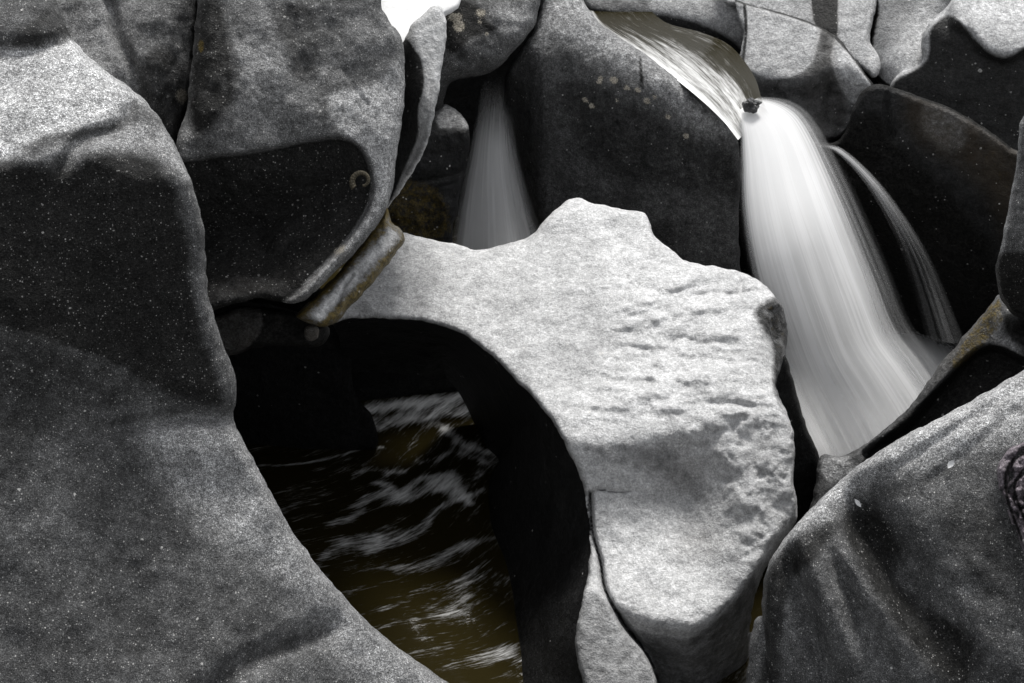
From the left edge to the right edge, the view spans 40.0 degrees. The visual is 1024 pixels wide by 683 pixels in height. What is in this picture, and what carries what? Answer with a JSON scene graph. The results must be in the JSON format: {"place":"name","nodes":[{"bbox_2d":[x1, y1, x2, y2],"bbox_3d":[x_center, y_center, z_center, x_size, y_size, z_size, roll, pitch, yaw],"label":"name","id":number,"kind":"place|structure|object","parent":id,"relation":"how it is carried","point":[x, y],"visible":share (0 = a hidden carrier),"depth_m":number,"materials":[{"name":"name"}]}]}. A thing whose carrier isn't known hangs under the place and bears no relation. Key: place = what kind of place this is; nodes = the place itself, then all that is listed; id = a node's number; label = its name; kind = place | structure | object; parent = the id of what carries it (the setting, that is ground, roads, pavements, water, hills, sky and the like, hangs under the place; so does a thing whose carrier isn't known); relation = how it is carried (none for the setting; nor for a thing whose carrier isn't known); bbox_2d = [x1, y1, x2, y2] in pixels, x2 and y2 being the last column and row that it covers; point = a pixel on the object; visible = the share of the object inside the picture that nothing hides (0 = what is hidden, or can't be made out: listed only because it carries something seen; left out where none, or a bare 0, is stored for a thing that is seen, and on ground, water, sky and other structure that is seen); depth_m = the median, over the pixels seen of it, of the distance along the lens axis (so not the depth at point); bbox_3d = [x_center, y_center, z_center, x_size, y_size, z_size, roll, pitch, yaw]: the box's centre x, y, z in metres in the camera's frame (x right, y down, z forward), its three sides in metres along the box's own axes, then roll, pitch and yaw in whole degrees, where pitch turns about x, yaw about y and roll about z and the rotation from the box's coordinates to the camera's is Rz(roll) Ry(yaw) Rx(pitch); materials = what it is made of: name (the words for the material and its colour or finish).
{"place":"outdoors","nodes":[
{"label":"outdoors","id":0,"kind":"place"},
{"bbox_2d":[381,0,460,41],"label":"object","id":1,"kind":"object","parent":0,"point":[403,16],"visible":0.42,"depth_m":8.61,"materials":[{"name":"white"}]},
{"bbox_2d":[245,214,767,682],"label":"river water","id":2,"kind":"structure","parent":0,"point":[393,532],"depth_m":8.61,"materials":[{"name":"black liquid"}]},
{"bbox_2d":[214,300,377,449],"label":"cave wall","id":3,"kind":"structure","parent":2,"relation":"in","point":[298,397],"depth_m":9.11,"materials":[{"name":"black stone"}]},
{"bbox_2d":[503,0,740,271],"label":"boulder","id":4,"kind":"object","parent":2,"relation":"in","point":[595,112],"visible":0.73,"depth_m":9.62,"materials":[{"name":"grey stone"}]},
{"bbox_2d":[462,119,519,249],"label":"waterfall","id":5,"kind":"structure","parent":4,"relation":"on","point":[488,224],"depth_m":9.81,"materials":[{"name":"liquid"}]},
{"bbox_2d":[589,9,761,139],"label":"stream water","id":6,"kind":"structure","parent":4,"relation":"on","point":[716,75],"depth_m":9.78,"materials":[{"name":"white liquid"}]},
{"bbox_2d":[767,354,818,566],"bbox_3d":[1.683,0.774,8.465,0.506,1.846,1.134,8,33,13],"label":"boulder","id":7,"kind":"object","parent":2,"relation":"in","point":[806,459],"visible":0.19,"depth_m":8.11,"materials":[{"name":"black stone"}]},
{"bbox_2d":[740,99,917,454],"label":"waterfall","id":8,"kind":"structure","parent":7,"relation":"on","point":[796,230],"depth_m":8.40,"materials":[{"name":"liquid"}]},
{"bbox_2d":[742,97,761,113],"bbox_3d":[1.518,-1.498,8.931,0.113,0.101,0.108,23,39,32],"label":"stone","id":9,"kind":"object","parent":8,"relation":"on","point":[750,105],"visible":1,"depth_m":8.90,"materials":[{"name":"grey stone"}]},
{"bbox_2d":[836,148,862,172],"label":"waterfall","id":10,"kind":"structure","parent":8,"relation":"attached to","point":[849,159],"depth_m":9.04,"materials":[{"name":"liquid"}]},
{"bbox_2d":[185,6,878,213],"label":"bedrock ground","id":11,"kind":"structure","parent":0,"point":[476,102],"depth_m":11.91,"materials":[{"name":"black stone"}]},
{"bbox_2d":[0,0,447,682],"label":"boulder","id":12,"kind":"object","parent":11,"relation":"on","point":[146,534],"visible":1,"depth_m":5.17,"materials":[{"name":"grey stone"}]},
{"bbox_2d":[56,0,197,144],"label":"boulder","id":13,"kind":"object","parent":12,"relation":"on","point":[143,49],"visible":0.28,"depth_m":6.94,"materials":[{"name":"grey stone"}]},
{"bbox_2d":[214,306,329,355],"bbox_3d":[-1.363,-0.056,7.694,0.811,0.593,0.748,0,32,0],"label":"boulder","id":14,"kind":"object","parent":12,"relation":"on","point":[241,329],"visible":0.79,"depth_m":7.31,"materials":[{"name":"black stone"}]},
{"bbox_2d":[304,325,318,340],"bbox_3d":[-1.031,-0.045,7.260,0.083,0.115,0.138,0,32,0],"label":"pebble","id":15,"kind":"object","parent":14,"relation":"on","point":[311,332],"visible":1,"depth_m":7.20,"materials":[{"name":"grey stone"}]},
{"bbox_2d":[296,208,404,326],"bbox_3d":[-0.802,-0.384,7.341,0.494,0.576,1.175,18,36,26],"label":"log shaped stone","id":16,"kind":"object","parent":14,"relation":"on","point":[347,286],"visible":0.95,"depth_m":7.01,"materials":[{"name":"stone"}]},
{"bbox_2d":[251,288,456,400],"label":"cave wall","id":17,"kind":"structure","parent":11,"relation":"on","point":[372,385],"depth_m":9.76,"materials":[{"name":"black stone"}]},
{"bbox_2d":[176,0,404,311],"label":"boulder","id":18,"kind":"object","parent":17,"relation":"on","point":[291,123],"visible":0.92,"depth_m":6.82,"materials":[{"name":"grey stone"}]},
{"bbox_2d":[349,170,369,189],"bbox_3d":[-0.739,-0.783,6.818,0.102,0.086,0.058,-7,33,-11],"label":"curled millipede","id":19,"kind":"object","parent":18,"relation":"attached to","point":[353,177],"visible":1,"depth_m":6.81},
{"bbox_2d":[387,5,446,207],"bbox_3d":[-0.605,-1.218,8.018,0.483,1.562,1.316,-2,32,-3],"label":"standing rock","id":20,"kind":"object","parent":18,"relation":"on","point":[424,41],"visible":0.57,"depth_m":7.38,"materials":[{"name":"stone"}]},
{"bbox_2d":[388,104,469,242],"bbox_3d":[-0.653,-1.077,10.023,0.752,1.466,1.364,0,32,0],"label":"boulder","id":21,"kind":"object","parent":17,"relation":"on","point":[424,203],"visible":0.43,"depth_m":9.41,"materials":[{"name":"black stone"}]},
{"bbox_2d":[435,0,540,111],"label":"boulder","id":22,"kind":"object","parent":21,"relation":"on","point":[484,37],"visible":0.69,"depth_m":9.41,"materials":[{"name":"grey stone"}]},
{"bbox_2d":[333,198,796,682],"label":"rock slab","id":23,"kind":"object","parent":11,"relation":"on","point":[610,374],"visible":0.96,"depth_m":7.66,"materials":[{"name":"stone"}]},
{"bbox_2d":[584,0,743,54],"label":"boulder","id":24,"kind":"object","parent":11,"relation":"on","point":[719,19],"visible":0.65,"depth_m":10.62,"materials":[{"name":"grey stone"}]},
{"bbox_2d":[723,0,880,77],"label":"boulder","id":25,"kind":"object","parent":11,"relation":"on","point":[848,23],"visible":0.91,"depth_m":10.12,"materials":[{"name":"grey stone"}]},
{"bbox_2d":[728,84,1017,348],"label":"cliff wall","id":26,"kind":"structure","parent":11,"relation":"on","point":[921,202],"depth_m":9.57,"materials":[{"name":"black stone"}]},
{"bbox_2d":[735,0,872,140],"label":"boulder","id":27,"kind":"object","parent":26,"relation":"on","point":[814,80],"visible":0.9,"depth_m":9.97,"materials":[{"name":"grey stone"}]},
{"bbox_2d":[871,0,950,85],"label":"boulder","id":28,"kind":"object","parent":26,"relation":"on","point":[900,26],"visible":0.75,"depth_m":10.11,"materials":[{"name":"grey stone"}]},
{"bbox_2d":[890,0,1023,150],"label":"boulder","id":29,"kind":"object","parent":26,"relation":"on","point":[971,65],"visible":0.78,"depth_m":9.73,"materials":[{"name":"grey stone"}]},
{"bbox_2d":[761,370,1023,682],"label":"boulder","id":30,"kind":"object","parent":11,"relation":"on","point":[910,569],"visible":1,"depth_m":5.31,"materials":[{"name":"grey stone"}]},
{"bbox_2d":[746,616,768,682],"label":"boulder","id":31,"kind":"object","parent":30,"relation":"on","point":[756,672],"visible":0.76,"depth_m":5.62,"materials":[{"name":"grey stone"}]},
{"bbox_2d":[947,460,953,467],"bbox_3d":[1.648,0.459,5.285,0.025,0.033,0.018,0,32,0],"label":"dry leaf","id":32,"kind":"object","parent":30,"relation":"on","point":[950,463],"visible":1,"depth_m":5.29,"materials":[{"name":"white plant"}]},
{"bbox_2d":[997,442,1023,551],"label":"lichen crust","id":33,"kind":"object","parent":30,"relation":"on","point":[1007,463],"visible":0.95,"depth_m":5.15},
{"bbox_2d":[809,295,1023,509],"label":"ledge rock","id":34,"kind":"object","parent":11,"relation":"on","point":[986,354],"visible":0.33,"depth_m":7.75,"materials":[{"name":"grey stone"}]},
{"bbox_2d":[995,116,1023,319],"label":"boulder","id":35,"kind":"object","parent":34,"relation":"on","point":[1009,267],"visible":1,"depth_m":6.66,"materials":[{"name":"grey stone"}]},
{"bbox_2d":[779,301,952,353],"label":"waterfall","id":36,"kind":"structure","parent":0,"point":[844,326],"depth_m":10.46,"materials":[{"name":"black liquid"}]},
{"bbox_2d":[785,337,947,457],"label":"plunge pool water","id":37,"kind":"structure","parent":0,"point":[916,362],"depth_m":9.76,"materials":[{"name":"white liquid"}]}
]}

